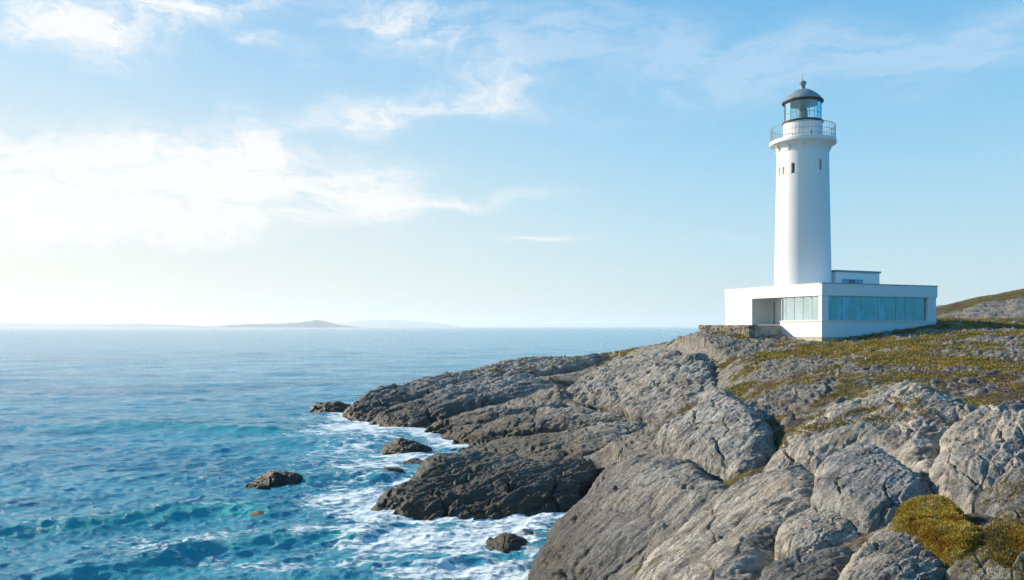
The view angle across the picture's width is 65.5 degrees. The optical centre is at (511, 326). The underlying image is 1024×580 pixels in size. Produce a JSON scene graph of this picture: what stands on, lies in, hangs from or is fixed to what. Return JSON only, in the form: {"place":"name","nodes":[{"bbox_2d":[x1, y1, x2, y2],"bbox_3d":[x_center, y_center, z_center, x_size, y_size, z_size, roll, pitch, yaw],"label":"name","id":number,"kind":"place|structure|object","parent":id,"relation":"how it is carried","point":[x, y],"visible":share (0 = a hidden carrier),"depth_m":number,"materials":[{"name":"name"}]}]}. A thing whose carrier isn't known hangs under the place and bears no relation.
{"place":"outdoors","nodes":[
{"label":"outdoors","id":0,"kind":"place"},
{"bbox_2d":[0,322,205,326],"bbox_3d":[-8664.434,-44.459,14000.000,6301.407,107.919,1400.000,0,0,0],"label":"island","id":1,"kind":"structure","parent":0,"point":[8,324],"depth_m":13517.37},
{"bbox_2d":[209,320,353,326],"bbox_3d":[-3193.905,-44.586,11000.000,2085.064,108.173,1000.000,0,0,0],"label":"island","id":2,"kind":"structure","parent":0,"point":[316,323],"depth_m":10646.69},
{"bbox_2d":[0,327,698,579],"bbox_3d":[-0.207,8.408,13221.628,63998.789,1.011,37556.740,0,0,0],"label":"sea","id":3,"kind":"structure","parent":0,"point":[137,453],"depth_m":53.83,"materials":[{"name":"liquid"}]},
{"bbox_2d":[249,507,272,516],"bbox_3d":[-11.370,9.038,36.724,1.914,1.395,2.148,0,0,0],"label":"sea rock","id":4,"kind":"object","parent":3,"relation":"in","point":[256,513],"visible":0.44,"depth_m":36.20,"materials":[{"name":"stone"}]},
{"bbox_2d":[244,470,302,489],"bbox_3d":[-12.654,8.847,43.372,3.299,2.113,4.109,0,0,27],"label":"sea rock","id":5,"kind":"object","parent":3,"relation":"in","point":[268,480],"visible":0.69,"depth_m":42.76,"materials":[{"name":"grey stone"}]},
{"bbox_2d":[309,401,350,412],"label":"sea rock","id":6,"kind":"object","parent":3,"relation":"in","point":[335,406],"visible":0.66,"depth_m":80.14,"materials":[{"name":"grey stone"}]},
{"bbox_2d":[382,467,403,472],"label":"sea rock","id":7,"kind":"object","parent":3,"relation":"in","point":[397,469],"visible":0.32,"depth_m":46.05,"materials":[{"name":"grey stone"}]},
{"bbox_2d":[381,437,431,454],"bbox_3d":[-7.358,8.858,55.895,4.262,2.328,4.208,0,0,0],"label":"sea rock","id":8,"kind":"object","parent":3,"relation":"in","point":[401,445],"visible":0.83,"depth_m":54.78,"materials":[{"name":"grey stone"}]},
{"bbox_2d":[401,458,422,464],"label":"sea rock","id":9,"kind":"object","parent":3,"relation":"in","point":[414,461],"visible":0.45,"depth_m":49.33,"materials":[{"name":"grey stone"}]},
{"bbox_2d":[485,532,527,553],"bbox_3d":[-0.165,8.874,30.885,2.402,1.711,2.659,0,0,0],"label":"sea rock","id":10,"kind":"object","parent":3,"relation":"in","point":[505,542],"visible":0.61,"depth_m":30.61,"materials":[{"name":"grey stone"}]},
{"bbox_2d":[523,530,532,534],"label":"sea rock","id":11,"kind":"object","parent":3,"relation":"in","point":[526,532],"visible":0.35,"depth_m":32.39,"materials":[{"name":"grey stone"}]},
{"bbox_2d":[335,319,459,326],"bbox_3d":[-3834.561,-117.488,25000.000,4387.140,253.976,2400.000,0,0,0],"label":"island","id":12,"kind":"structure","parent":0,"point":[384,323],"depth_m":24154.47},
{"bbox_2d":[0,0,1023,326],"label":"sky","id":13,"kind":"structure","parent":0,"point":[462,163],"materials":[{"name":"blue"}]},
{"bbox_2d":[449,317,1023,579],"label":"ground","id":14,"kind":"structure","parent":0,"point":[797,402],"depth_m":41.61,"materials":[{"name":"grey stone"}]},
{"bbox_2d":[368,371,569,427],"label":"rock ledge","id":15,"kind":"object","parent":14,"relation":"on","point":[448,401],"visible":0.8,"depth_m":70.96,"materials":[{"name":"grey stone"}]},
{"bbox_2d":[342,353,609,421],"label":"rock ledge","id":16,"kind":"object","parent":14,"relation":"on","point":[370,405],"visible":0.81,"depth_m":83.86,"materials":[{"name":"grey stone"}]},
{"bbox_2d":[370,450,597,520],"bbox_3d":[-1.085,8.959,39.813,10.828,4.546,10.262,0,0,17],"label":"rock outcrop","id":17,"kind":"object","parent":14,"relation":"on","point":[483,485],"visible":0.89,"depth_m":38.06,"materials":[{"name":"grey stone"}]},
{"bbox_2d":[424,401,564,433],"bbox_3d":[-0.779,8.499,62.795,12.361,5.628,4.725,0,0,13],"label":"rock ledge","id":18,"kind":"object","parent":14,"relation":"on","point":[487,414],"visible":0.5,"depth_m":61.80,"materials":[{"name":"grey stone"}]},
{"bbox_2d":[441,406,626,445],"bbox_3d":[1.845,8.749,58.464,17.264,5.900,7.188,0,0,20],"label":"rock ledge","id":19,"kind":"object","parent":14,"relation":"on","point":[546,419],"visible":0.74,"depth_m":56.48,"materials":[{"name":"grey stone"}]},
{"bbox_2d":[461,421,647,458],"bbox_3d":[2.475,8.682,49.036,14.641,5.841,8.571,0,0,15],"label":"rock ledge","id":20,"kind":"object","parent":14,"relation":"on","point":[582,442],"visible":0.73,"depth_m":47.23,"materials":[{"name":"grey stone"}]},
{"bbox_2d":[528,452,729,579],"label":"rock ledge","id":21,"kind":"object","parent":14,"relation":"on","point":[617,517],"visible":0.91,"depth_m":23.48,"materials":[{"name":"grey stone"}]},
{"bbox_2d":[567,349,716,423],"bbox_3d":[10.843,5.806,65.177,11.898,7.732,39.089,0,0,0],"label":"rock ledge","id":22,"kind":"object","parent":14,"relation":"on","point":[650,387],"visible":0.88,"depth_m":59.74,"materials":[{"name":"grey stone"}]},
{"bbox_2d":[655,386,776,482],"bbox_3d":[7.526,4.601,28.106,4.562,4.611,8.567,0,0,0],"label":"boulder","id":23,"kind":"object","parent":14,"relation":"on","point":[719,434],"visible":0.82,"depth_m":26.74,"materials":[{"name":"grey stone"}]},
{"bbox_2d":[418,317,1023,579],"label":"heather cover","id":24,"kind":"object","parent":14,"relation":"on","point":[827,350],"visible":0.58,"depth_m":44.32,"materials":[{"name":"green plant"}]},
{"bbox_2d":[635,464,813,579],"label":"rock ledge","id":25,"kind":"object","parent":14,"relation":"on","point":[729,533],"visible":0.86,"depth_m":13.98,"materials":[{"name":"grey stone"}]},
{"bbox_2d":[699,325,754,337],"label":"stone wall","id":26,"kind":"structure","parent":14,"relation":"on","point":[747,330],"depth_m":68.47,"materials":[{"name":"grey stone"}]},
{"bbox_2d":[754,325,784,336],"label":"concrete landing","id":27,"kind":"object","parent":14,"relation":"on","point":[766,330],"visible":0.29,"depth_m":67.54,"materials":[{"name":"grey concrete"}]},
{"bbox_2d":[759,546,854,579],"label":"rock ledge","id":28,"kind":"object","parent":14,"relation":"on","point":[828,563],"visible":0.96,"depth_m":9.52,"materials":[{"name":"grey stone"}]},
{"bbox_2d":[774,505,858,560],"bbox_3d":[5.017,3.740,12.511,1.648,1.606,3.255,0,0,30],"label":"boulder","id":29,"kind":"object","parent":14,"relation":"on","point":[812,529],"visible":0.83,"depth_m":11.99,"materials":[{"name":"grey stone"}]},
{"bbox_2d":[725,270,937,341],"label":"glass fronted house","id":30,"kind":"structure","parent":14,"relation":"on","point":[846,303],"depth_m":67.05,"materials":[{"name":"paint"}]},
{"bbox_2d":[781,296,817,320],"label":"window","id":31,"kind":"structure","parent":30,"relation":"in","point":[802,308],"depth_m":66.52,"materials":[{"name":"glass"}]},
{"bbox_2d":[769,75,836,324],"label":"lighthouse","id":32,"kind":"object","parent":30,"relation":"on","point":[802,147],"visible":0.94,"depth_m":70.17,"materials":[{"name":"paint"}]},
{"bbox_2d":[828,296,925,320],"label":"window","id":33,"kind":"structure","parent":30,"relation":"in","point":[840,308],"depth_m":66.63,"materials":[{"name":"glass"}]},
{"bbox_2d":[763,380,976,483],"bbox_3d":[10.151,3.689,20.571,5.703,4.304,11.638,0,0,40],"label":"rock ledge","id":34,"kind":"object","parent":14,"relation":"on","point":[913,445],"visible":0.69,"depth_m":19.30,"materials":[{"name":"grey stone"}]},
{"bbox_2d":[811,442,932,535],"bbox_3d":[6.507,3.445,14.116,2.445,2.283,5.458,0,0,16],"label":"boulder","id":35,"kind":"object","parent":14,"relation":"on","point":[864,488],"visible":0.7,"depth_m":13.08,"materials":[{"name":"grey stone"}]},
{"bbox_2d":[838,522,946,579],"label":"rock ledge","id":36,"kind":"object","parent":14,"relation":"on","point":[886,554],"visible":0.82,"depth_m":8.34,"materials":[{"name":"grey stone"}]},
{"bbox_2d":[887,494,982,568],"bbox_3d":[5.054,2.568,9.314,1.185,0.964,2.609,0,0,14],"label":"moss cushion","id":37,"kind":"object","parent":14,"relation":"on","point":[944,530],"visible":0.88,"depth_m":9.11,"materials":[{"name":"green plant"}]},
{"bbox_2d":[928,404,1023,513],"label":"rock ledge","id":38,"kind":"object","parent":14,"relation":"on","point":[981,447],"visible":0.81,"depth_m":13.96,"materials":[{"name":"grey stone"}]},
{"bbox_2d":[944,509,1023,579],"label":"rock ledge","id":39,"kind":"object","parent":14,"relation":"on","point":[1018,564],"visible":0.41,"depth_m":7.92,"materials":[{"name":"grey stone"}]},
{"bbox_2d":[975,463,1023,518],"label":"rock ledge","id":40,"kind":"object","parent":14,"relation":"on","point":[992,508],"visible":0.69,"depth_m":10.62,"materials":[{"name":"grey stone"}]},
{"bbox_2d":[982,514,1023,568],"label":"moss cushion","id":41,"kind":"object","parent":14,"relation":"on","point":[998,544],"visible":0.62,"depth_m":8.29,"materials":[{"name":"green plant"}]},
{"bbox_2d":[1004,524,1023,553],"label":"moss cushion","id":42,"kind":"object","parent":14,"relation":"on","point":[1017,536],"visible":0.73,"depth_m":8.19,"materials":[{"name":"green plant"}]},
{"bbox_2d":[936,288,1023,318],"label":"hill","id":43,"kind":"structure","parent":0,"point":[1009,304],"depth_m":106.05,"materials":[{"name":"grey stone"}]}
]}

